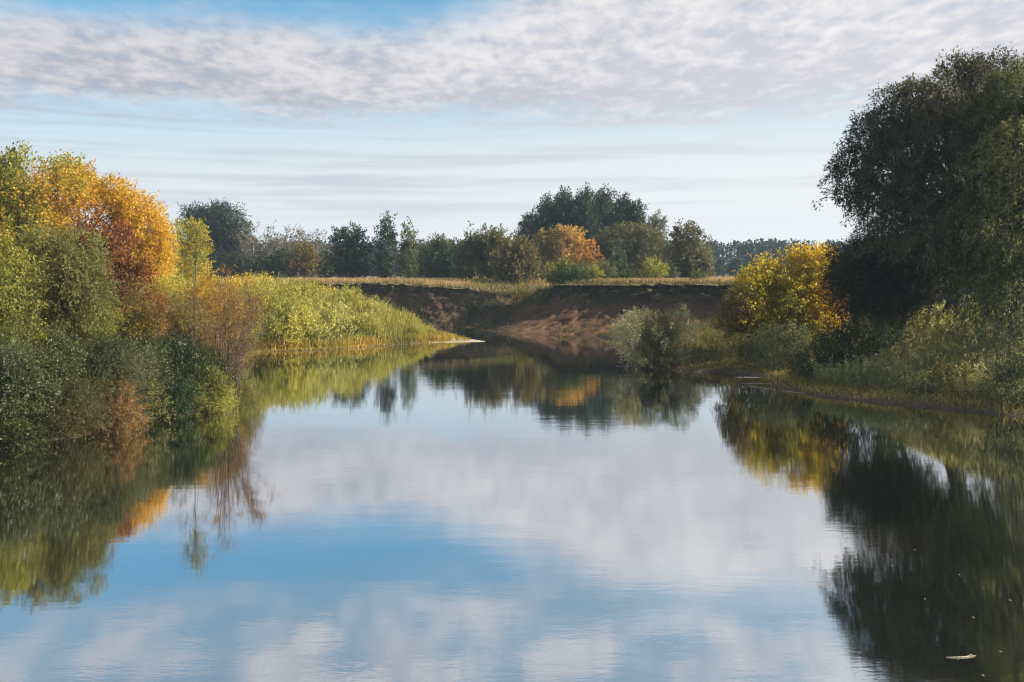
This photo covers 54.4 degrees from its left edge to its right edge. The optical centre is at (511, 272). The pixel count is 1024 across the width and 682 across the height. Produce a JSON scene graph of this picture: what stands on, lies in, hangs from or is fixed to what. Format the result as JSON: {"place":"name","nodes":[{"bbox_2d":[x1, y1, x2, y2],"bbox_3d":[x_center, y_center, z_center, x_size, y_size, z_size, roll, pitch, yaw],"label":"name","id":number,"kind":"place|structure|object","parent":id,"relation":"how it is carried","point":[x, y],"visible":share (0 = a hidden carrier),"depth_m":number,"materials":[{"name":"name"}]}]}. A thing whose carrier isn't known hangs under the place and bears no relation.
{"place":"outdoors","nodes":[
{"label":"outdoors","id":0,"kind":"place"},
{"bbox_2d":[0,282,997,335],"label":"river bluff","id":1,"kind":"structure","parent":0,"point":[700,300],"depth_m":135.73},
{"bbox_2d":[511,282,532,304],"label":"shrub","id":2,"kind":"object","parent":1,"relation":"on","point":[527,294],"visible":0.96,"depth_m":148.73,"materials":[{"name":"green plant"}]},
{"bbox_2d":[542,256,592,286],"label":"shrub","id":3,"kind":"object","parent":1,"relation":"on","point":[568,272],"visible":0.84,"depth_m":146.20,"materials":[{"name":"green plant"}]},
{"bbox_2d":[217,280,918,333],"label":"bluff weeds","id":4,"kind":"object","parent":1,"relation":"on","point":[544,291],"visible":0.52,"depth_m":146.58,"materials":[{"name":"green plant"}]},
{"bbox_2d":[0,326,1023,681],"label":"river water","id":5,"kind":"structure","parent":0,"point":[492,506],"depth_m":30.77,"materials":[{"name":"liquid"}]},
{"bbox_2d":[0,274,1023,446],"bbox_3d":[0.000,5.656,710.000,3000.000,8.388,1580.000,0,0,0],"label":"ground","id":6,"kind":"structure","parent":0,"point":[861,396],"depth_m":65.03,"materials":[{"name":"soil"}]},
{"bbox_2d":[0,229,52,357],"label":"broadleaf tree","id":7,"kind":"object","parent":6,"relation":"on","point":[10,302],"visible":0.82,"depth_m":53.74,"materials":[{"name":"green plant"}]},
{"bbox_2d":[0,393,55,450],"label":"bank shrub","id":8,"kind":"object","parent":6,"relation":"on","point":[16,437],"visible":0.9,"depth_m":45.47,"materials":[{"name":"green plant"}]},
{"bbox_2d":[0,313,62,359],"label":"shrub","id":9,"kind":"object","parent":6,"relation":"on","point":[3,335],"visible":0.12,"depth_m":50.59,"materials":[{"name":"green plant"}]},
{"bbox_2d":[0,337,72,438],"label":"bank shrub","id":10,"kind":"object","parent":6,"relation":"on","point":[13,379],"visible":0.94,"depth_m":45.78,"materials":[{"name":"green plant"}]},
{"bbox_2d":[0,138,98,288],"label":"broadleaf tree","id":11,"kind":"object","parent":6,"relation":"on","point":[13,191],"visible":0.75,"depth_m":84.88,"materials":[{"name":"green plant"}]},
{"bbox_2d":[7,323,102,430],"bbox_3d":[-22.787,5.452,48.149,5.010,5.850,5.306,0,0,0],"label":"bank shrub","id":12,"kind":"object","parent":6,"relation":"on","point":[71,360],"visible":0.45,"depth_m":48.04,"materials":[{"name":"green plant"}]},
{"bbox_2d":[0,216,125,356],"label":"willow tree","id":13,"kind":"object","parent":6,"relation":"on","point":[70,274],"visible":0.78,"depth_m":55.99,"materials":[{"name":"green plant"}]},
{"bbox_2d":[25,366,119,443],"bbox_3d":[-21.646,6.239,48.288,5.329,4.257,4.937,0,0,0],"label":"bank shrub","id":14,"kind":"object","parent":6,"relation":"on","point":[84,409],"visible":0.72,"depth_m":47.50,"materials":[{"name":"green plant"}]},
{"bbox_2d":[45,302,139,359],"bbox_3d":[-24.400,3.733,57.846,5.816,5.309,5.440,0,0,0],"label":"shrub","id":15,"kind":"object","parent":6,"relation":"on","point":[107,324],"visible":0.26,"depth_m":57.04,"materials":[{"name":"green plant"}]},
{"bbox_2d":[21,154,174,282],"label":"maple tree","id":16,"kind":"object","parent":6,"relation":"on","point":[128,203],"visible":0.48,"depth_m":90.97,"materials":[{"name":"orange plant"}]},
{"bbox_2d":[0,321,215,445],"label":"bank grass","id":17,"kind":"structure","parent":6,"relation":"on","point":[155,410],"depth_m":49.70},
{"bbox_2d":[58,200,161,323],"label":"maple tree","id":18,"kind":"object","parent":6,"relation":"on","point":[140,273],"visible":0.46,"depth_m":73.84,"materials":[{"name":"orange plant"}]},
{"bbox_2d":[73,325,163,433],"bbox_3d":[-20.957,5.394,51.004,5.483,5.951,5.891,0,0,0],"label":"bank shrub","id":19,"kind":"object","parent":6,"relation":"on","point":[114,360],"visible":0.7,"depth_m":50.42,"materials":[{"name":"green plant"}]},
{"bbox_2d":[85,366,152,434],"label":"bank shrub","id":20,"kind":"object","parent":6,"relation":"on","point":[127,427],"visible":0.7,"depth_m":49.68,"materials":[{"name":"brown plant"}]},
{"bbox_2d":[95,271,180,351],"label":"shrub","id":21,"kind":"object","parent":6,"relation":"on","point":[144,318],"visible":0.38,"depth_m":65.19,"materials":[{"name":"orange plant"}]},
{"bbox_2d":[97,333,184,421],"bbox_3d":[-20.331,5.715,53.935,4.732,5.320,4.796,0,0,-27],"label":"bank shrub","id":22,"kind":"object","parent":6,"relation":"on","point":[153,354],"visible":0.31,"depth_m":53.99,"materials":[{"name":"green plant"}]},
{"bbox_2d":[115,370,183,425],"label":"bank shrub","id":23,"kind":"object","parent":6,"relation":"on","point":[149,392],"visible":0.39,"depth_m":51.96,"materials":[{"name":"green plant"}]},
{"bbox_2d":[121,208,183,288],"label":"maple tree","id":24,"kind":"object","parent":6,"relation":"on","point":[163,240],"visible":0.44,"depth_m":91.07,"materials":[{"name":"orange plant"}]},
{"bbox_2d":[122,271,187,336],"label":"shrub","id":25,"kind":"object","parent":6,"relation":"on","point":[168,288],"visible":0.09,"depth_m":73.42,"materials":[{"name":"orange plant"}]},
{"bbox_2d":[116,327,209,404],"bbox_3d":[-20.196,5.773,57.076,5.985,5.205,5.362,0,0,0],"label":"bank shrub","id":26,"kind":"object","parent":6,"relation":"on","point":[176,350],"visible":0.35,"depth_m":56.81,"materials":[{"name":"green plant"}]},
{"bbox_2d":[143,365,203,418],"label":"bank shrub","id":27,"kind":"object","parent":6,"relation":"on","point":[182,407],"visible":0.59,"depth_m":55.07,"materials":[{"name":"green plant"}]},
{"bbox_2d":[132,287,226,351],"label":"shrub","id":28,"kind":"object","parent":6,"relation":"on","point":[203,337],"visible":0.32,"depth_m":67.55,"materials":[{"name":"brown plant"}]},
{"bbox_2d":[162,216,201,283],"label":"birch tree","id":29,"kind":"object","parent":6,"relation":"on","point":[176,224],"visible":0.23,"depth_m":105.69,"materials":[{"name":"yellow plant"}]},
{"bbox_2d":[168,217,208,346],"bbox_3d":[-20.721,2.193,63.946,2.593,11.702,2.518,0,0,-19],"label":"sapling","id":30,"kind":"object","parent":6,"relation":"on","point":[201,251],"visible":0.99,"depth_m":63.90,"materials":[{"name":"green plant"}]},
{"bbox_2d":[176,216,217,292],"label":"birch tree","id":31,"kind":"object","parent":6,"relation":"on","point":[203,269],"visible":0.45,"depth_m":99.65,"materials":[{"name":"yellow plant"}]},
{"bbox_2d":[166,366,239,415],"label":"bank shrub","id":32,"kind":"object","parent":6,"relation":"on","point":[218,402],"visible":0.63,"depth_m":57.01,"materials":[{"name":"green plant"}]},
{"bbox_2d":[180,340,245,413],"bbox_3d":[-18.072,6.078,58.585,4.628,4.588,5.283,0,0,-42],"label":"bank shrub","id":33,"kind":"object","parent":6,"relation":"on","point":[203,379],"visible":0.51,"depth_m":57.47,"materials":[{"name":"green plant"}]},
{"bbox_2d":[173,197,257,277],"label":"broadleaf tree","id":34,"kind":"object","parent":6,"relation":"on","point":[221,222],"visible":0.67,"depth_m":229.53,"materials":[{"name":"green plant"}]},
{"bbox_2d":[175,270,257,382],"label":"shrub","id":35,"kind":"object","parent":6,"relation":"on","point":[199,288],"visible":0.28,"depth_m":71.21,"materials":[{"name":"orange plant"}]},
{"bbox_2d":[10,288,443,346],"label":"reeds","id":36,"kind":"object","parent":6,"relation":"on","point":[395,319],"visible":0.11,"depth_m":112.66,"materials":[{"name":"green plant"}]},
{"bbox_2d":[200,276,268,368],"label":"shrub","id":37,"kind":"object","parent":6,"relation":"on","point":[254,332],"visible":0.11,"depth_m":81.50,"materials":[{"name":"brown plant"}]},
{"bbox_2d":[194,260,278,408],"bbox_3d":[-16.181,3.771,58.504,5.110,8.989,4.460,0,0,-12],"label":"bare bush","id":38,"kind":"object","parent":6,"relation":"on","point":[238,366],"visible":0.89,"depth_m":58.70,"materials":[{"name":"orange plant"}]},
{"bbox_2d":[219,251,256,277],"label":"shrub","id":39,"kind":"object","parent":6,"relation":"on","point":[241,268],"visible":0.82,"depth_m":187.66,"materials":[{"name":"green plant"}]},
{"bbox_2d":[29,319,470,352],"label":"grass","id":40,"kind":"structure","parent":6,"relation":"on","point":[404,339],"depth_m":107.98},
{"bbox_2d":[235,222,272,277],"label":"bare tree","id":41,"kind":"object","parent":6,"relation":"on","point":[249,250],"visible":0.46,"depth_m":211.97,"materials":[{"name":"grey plant"}]},
{"bbox_2d":[237,270,275,291],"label":"willow bush","id":42,"kind":"object","parent":6,"relation":"on","point":[250,278],"visible":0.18,"depth_m":114.61,"materials":[{"name":"yellow plant"}]},
{"bbox_2d":[233,278,281,321],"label":"willow bush","id":43,"kind":"object","parent":6,"relation":"on","point":[268,294],"visible":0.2,"depth_m":105.24,"materials":[{"name":"green plant"}]},
{"bbox_2d":[244,291,287,338],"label":"willow bush","id":44,"kind":"object","parent":6,"relation":"on","point":[267,330],"visible":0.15,"depth_m":102.45,"materials":[{"name":"green plant"}]},
{"bbox_2d":[252,254,280,277],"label":"shrub","id":45,"kind":"object","parent":6,"relation":"on","point":[264,261],"visible":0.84,"depth_m":181.36,"materials":[{"name":"green plant"}]},
{"bbox_2d":[251,220,299,278],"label":"bare tree","id":46,"kind":"object","parent":6,"relation":"on","point":[276,242],"visible":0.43,"depth_m":206.74,"materials":[{"name":"grey plant"}]},
{"bbox_2d":[265,246,293,276],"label":"shrub","id":47,"kind":"object","parent":6,"relation":"on","point":[275,257],"visible":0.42,"depth_m":189.39,"materials":[{"name":"green plant"}]},
{"bbox_2d":[261,287,320,345],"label":"willow bush","id":48,"kind":"object","parent":6,"relation":"on","point":[294,309],"visible":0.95,"depth_m":102.75,"materials":[{"name":"green plant"}]},
{"bbox_2d":[278,248,305,277],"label":"shrub","id":49,"kind":"object","parent":6,"relation":"on","point":[285,268],"visible":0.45,"depth_m":185.63,"materials":[{"name":"green plant"}]},
{"bbox_2d":[272,276,316,307],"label":"willow bush","id":50,"kind":"object","parent":6,"relation":"on","point":[298,287],"visible":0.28,"depth_m":109.54,"materials":[{"name":"green plant"}]},
{"bbox_2d":[275,223,316,277],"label":"bare tree","id":51,"kind":"object","parent":6,"relation":"on","point":[298,238],"visible":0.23,"depth_m":213.59,"materials":[{"name":"grey plant"}]},
{"bbox_2d":[286,239,323,277],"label":"shrub","id":52,"kind":"object","parent":6,"relation":"on","point":[308,256],"visible":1,"depth_m":181.35,"materials":[{"name":"brown plant"}]},
{"bbox_2d":[300,229,337,277],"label":"bare tree","id":53,"kind":"object","parent":6,"relation":"on","point":[316,247],"visible":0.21,"depth_m":205.75,"materials":[{"name":"grey plant"}]},
{"bbox_2d":[301,279,339,310],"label":"willow bush","id":54,"kind":"object","parent":6,"relation":"on","point":[323,294],"visible":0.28,"depth_m":111.61,"materials":[{"name":"green plant"}]},
{"bbox_2d":[286,290,356,341],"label":"willow bush","id":55,"kind":"object","parent":6,"relation":"on","point":[326,328],"visible":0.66,"depth_m":105.75,"materials":[{"name":"green plant"}]},
{"bbox_2d":[317,249,335,278],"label":"shrub","id":56,"kind":"object","parent":6,"relation":"on","point":[326,265],"visible":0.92,"depth_m":183.42,"materials":[{"name":"green plant"}]},
{"bbox_2d":[311,294,370,338],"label":"willow bush","id":57,"kind":"object","parent":6,"relation":"on","point":[351,321],"visible":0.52,"depth_m":108.75,"materials":[{"name":"green plant"}]},
{"bbox_2d":[332,282,367,310],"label":"willow bush","id":58,"kind":"object","parent":6,"relation":"on","point":[353,299],"visible":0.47,"depth_m":114.61,"materials":[{"name":"green plant"}]},
{"bbox_2d":[325,221,375,278],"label":"broadleaf tree","id":59,"kind":"object","parent":6,"relation":"on","point":[352,254],"visible":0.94,"depth_m":185.05,"materials":[{"name":"green plant"}]},
{"bbox_2d":[355,309,386,336],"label":"willow bush","id":60,"kind":"object","parent":6,"relation":"on","point":[365,325],"visible":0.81,"depth_m":110.09,"materials":[{"name":"green plant"}]},
{"bbox_2d":[351,296,391,324],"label":"willow bush","id":61,"kind":"object","parent":6,"relation":"on","point":[372,305],"visible":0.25,"depth_m":114.72,"materials":[{"name":"green plant"}]},
{"bbox_2d":[370,210,399,279],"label":"poplar tree","id":62,"kind":"object","parent":6,"relation":"on","point":[385,261],"visible":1,"depth_m":184.13,"materials":[{"name":"green plant"}]},
{"bbox_2d":[396,216,421,277],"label":"poplar tree","id":63,"kind":"object","parent":6,"relation":"on","point":[409,265],"visible":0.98,"depth_m":187.26,"materials":[{"name":"green plant"}]},
{"bbox_2d":[410,234,434,277],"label":"broadleaf tree","id":64,"kind":"object","parent":6,"relation":"on","point":[421,246],"visible":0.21,"depth_m":212.27,"materials":[{"name":"green plant"}]},
{"bbox_2d":[0,238,867,276],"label":"distant forest","id":65,"kind":"object","parent":6,"relation":"on","point":[741,257],"visible":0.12,"depth_m":461.29,"materials":[{"name":"green plant"}]},
{"bbox_2d":[419,231,454,277],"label":"broadleaf tree","id":66,"kind":"object","parent":6,"relation":"on","point":[429,265],"visible":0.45,"depth_m":194.68,"materials":[{"name":"green plant"}]},
{"bbox_2d":[433,237,462,278],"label":"broadleaf tree","id":67,"kind":"object","parent":6,"relation":"on","point":[446,264],"visible":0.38,"depth_m":188.68,"materials":[{"name":"green plant"}]},
{"bbox_2d":[448,221,487,279],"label":"broadleaf tree","id":68,"kind":"object","parent":6,"relation":"on","point":[463,259],"visible":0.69,"depth_m":176.46,"materials":[{"name":"green plant"}]},
{"bbox_2d":[467,223,512,279],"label":"broadleaf tree","id":69,"kind":"object","parent":6,"relation":"on","point":[491,241],"visible":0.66,"depth_m":174.86,"materials":[{"name":"green plant"}]},
{"bbox_2d":[47,276,946,292],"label":"dry grass","id":70,"kind":"structure","parent":6,"relation":"on","point":[455,282],"depth_m":157.25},
{"bbox_2d":[487,230,545,283],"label":"broadleaf tree","id":71,"kind":"object","parent":6,"relation":"on","point":[522,260],"visible":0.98,"depth_m":164.71,"materials":[{"name":"green plant"}]},
{"bbox_2d":[512,208,549,277],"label":"poplar tree","id":72,"kind":"object","parent":6,"relation":"on","point":[525,223],"visible":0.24,"depth_m":212.83,"materials":[{"name":"green plant"}]},
{"bbox_2d":[530,191,564,263],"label":"poplar tree","id":73,"kind":"object","parent":6,"relation":"on","point":[548,218],"visible":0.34,"depth_m":215.21,"materials":[{"name":"green plant"}]},
{"bbox_2d":[531,224,587,277],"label":"maple tree","id":74,"kind":"object","parent":6,"relation":"on","point":[562,244],"visible":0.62,"depth_m":190.49,"materials":[{"name":"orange plant"}]},
{"bbox_2d":[553,185,576,265],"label":"poplar tree","id":75,"kind":"object","parent":6,"relation":"on","point":[564,199],"visible":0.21,"depth_m":218.30,"materials":[{"name":"green plant"}]},
{"bbox_2d":[570,239,604,268],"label":"maple tree","id":76,"kind":"object","parent":6,"relation":"on","point":[588,257],"visible":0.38,"depth_m":183.47,"materials":[{"name":"orange plant"}]},
{"bbox_2d":[570,181,605,258],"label":"poplar tree","id":77,"kind":"object","parent":6,"relation":"on","point":[583,206],"visible":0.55,"depth_m":212.21,"materials":[{"name":"green plant"}]},
{"bbox_2d":[582,258,605,279],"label":"shrub","id":78,"kind":"object","parent":6,"relation":"on","point":[595,271],"visible":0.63,"depth_m":165.15,"materials":[{"name":"green plant"}]},
{"bbox_2d":[592,183,620,277],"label":"poplar tree","id":79,"kind":"object","parent":6,"relation":"on","point":[607,210],"visible":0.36,"depth_m":215.14,"materials":[{"name":"green plant"}]},
{"bbox_2d":[596,260,617,278],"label":"shrub","id":80,"kind":"object","parent":6,"relation":"on","point":[609,271],"visible":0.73,"depth_m":171.48,"materials":[{"name":"green plant"}]},
{"bbox_2d":[607,238,635,278],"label":"conifer tree","id":81,"kind":"object","parent":6,"relation":"on","point":[622,267],"visible":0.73,"depth_m":175.17,"materials":[{"name":"green plant"}]},
{"bbox_2d":[611,191,634,236],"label":"poplar tree","id":82,"kind":"object","parent":6,"relation":"on","point":[620,208],"visible":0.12,"depth_m":218.43,"materials":[{"name":"green plant"}]},
{"bbox_2d":[585,220,668,277],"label":"willow tree","id":83,"kind":"object","parent":6,"relation":"on","point":[636,246],"visible":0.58,"depth_m":194.08,"materials":[{"name":"green plant"}]},
{"bbox_2d":[623,198,651,257],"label":"poplar tree","id":84,"kind":"object","parent":6,"relation":"on","point":[632,215],"visible":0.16,"depth_m":213.12,"materials":[{"name":"green plant"}]},
{"bbox_2d":[605,304,701,369],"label":"willow shrub","id":85,"kind":"object","parent":6,"relation":"on","point":[663,345],"visible":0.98,"depth_m":83.04,"materials":[{"name":"green plant"}]},
{"bbox_2d":[637,254,669,278],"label":"shrub","id":86,"kind":"object","parent":6,"relation":"on","point":[654,269],"visible":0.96,"depth_m":167.29,"materials":[{"name":"green plant"}]},
{"bbox_2d":[646,209,670,263],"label":"poplar tree","id":87,"kind":"object","parent":6,"relation":"on","point":[655,220],"visible":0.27,"depth_m":233.98,"materials":[{"name":"green plant"}]},
{"bbox_2d":[656,260,680,278],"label":"shrub","id":88,"kind":"object","parent":6,"relation":"on","point":[675,272],"visible":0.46,"depth_m":173.69,"materials":[{"name":"green plant"}]},
{"bbox_2d":[655,218,718,278],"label":"willow tree","id":89,"kind":"object","parent":6,"relation":"on","point":[683,255],"visible":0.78,"depth_m":180.37,"materials":[{"name":"green plant"}]},
{"bbox_2d":[689,261,710,281],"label":"shrub","id":90,"kind":"object","parent":6,"relation":"on","point":[698,275],"visible":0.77,"depth_m":145.67,"materials":[{"name":"green plant"}]},
{"bbox_2d":[709,283,772,351],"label":"shrub","id":91,"kind":"object","parent":6,"relation":"on","point":[741,309],"visible":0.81,"depth_m":82.27,"materials":[{"name":"green plant"}]},
{"bbox_2d":[707,331,782,368],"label":"shrub","id":92,"kind":"object","parent":6,"relation":"on","point":[736,348],"visible":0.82,"depth_m":79.61,"materials":[{"name":"green plant"}]},
{"bbox_2d":[713,241,850,350],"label":"maple tree","id":93,"kind":"object","parent":6,"relation":"on","point":[794,294],"visible":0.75,"depth_m":82.85,"materials":[{"name":"yellow plant"}]},
{"bbox_2d":[751,317,817,370],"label":"shrub","id":94,"kind":"object","parent":6,"relation":"on","point":[767,344],"visible":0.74,"depth_m":77.78,"materials":[{"name":"green plant"}]},
{"bbox_2d":[764,341,822,375],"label":"shrub","id":95,"kind":"object","parent":6,"relation":"on","point":[788,357],"visible":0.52,"depth_m":73.67,"materials":[{"name":"green plant"}]},
{"bbox_2d":[600,277,1023,415],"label":"shore grass","id":96,"kind":"structure","parent":6,"relation":"on","point":[712,331],"depth_m":68.89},
{"bbox_2d":[789,337,863,377],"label":"shrub","id":97,"kind":"object","parent":6,"relation":"on","point":[804,358],"visible":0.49,"depth_m":69.83,"materials":[{"name":"green plant"}]},
{"bbox_2d":[808,302,919,367],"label":"shrub","id":98,"kind":"object","parent":6,"relation":"on","point":[882,327],"visible":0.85,"depth_m":68.32,"materials":[{"name":"green plant"}]},
{"bbox_2d":[815,227,977,350],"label":"willow tree","id":99,"kind":"object","parent":6,"relation":"on","point":[864,282],"visible":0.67,"depth_m":68.78,"materials":[{"name":"green plant"}]},
{"bbox_2d":[803,292,1023,401],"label":"tall weeds","id":100,"kind":"object","parent":6,"relation":"on","point":[915,366],"visible":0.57,"depth_m":65.31,"materials":[{"name":"green plant"}]},
{"bbox_2d":[811,42,1023,320],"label":"willow tree","id":101,"kind":"object","parent":6,"relation":"on","point":[926,120],"visible":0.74,"depth_m":66.19,"materials":[{"name":"green plant"}]},
{"bbox_2d":[917,354,975,394],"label":"shrub","id":102,"kind":"object","parent":6,"relation":"on","point":[947,371],"visible":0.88,"depth_m":61.32,"materials":[{"name":"green plant"}]},
{"bbox_2d":[945,305,1008,346],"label":"shrub","id":103,"kind":"object","parent":6,"relation":"on","point":[967,335],"visible":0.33,"depth_m":65.26,"materials":[{"name":"green plant"}]},
{"bbox_2d":[932,53,1023,351],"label":"willow tree","id":104,"kind":"object","parent":6,"relation":"on","point":[1004,273],"visible":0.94,"depth_m":61.02,"materials":[{"name":"green plant"}]},
{"bbox_2d":[968,296,1023,399],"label":"shrub","id":105,"kind":"object","parent":6,"relation":"on","point":[1007,348],"visible":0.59,"depth_m":58.64,"materials":[{"name":"green plant"}]},
{"bbox_2d":[975,346,1023,408],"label":"shrub","id":106,"kind":"object","parent":6,"relation":"on","point":[1017,379],"visible":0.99,"depth_m":56.98,"materials":[{"name":"green plant"}]},
{"bbox_2d":[0,0,1023,263],"label":"sky","id":107,"kind":"structure","parent":0,"point":[726,117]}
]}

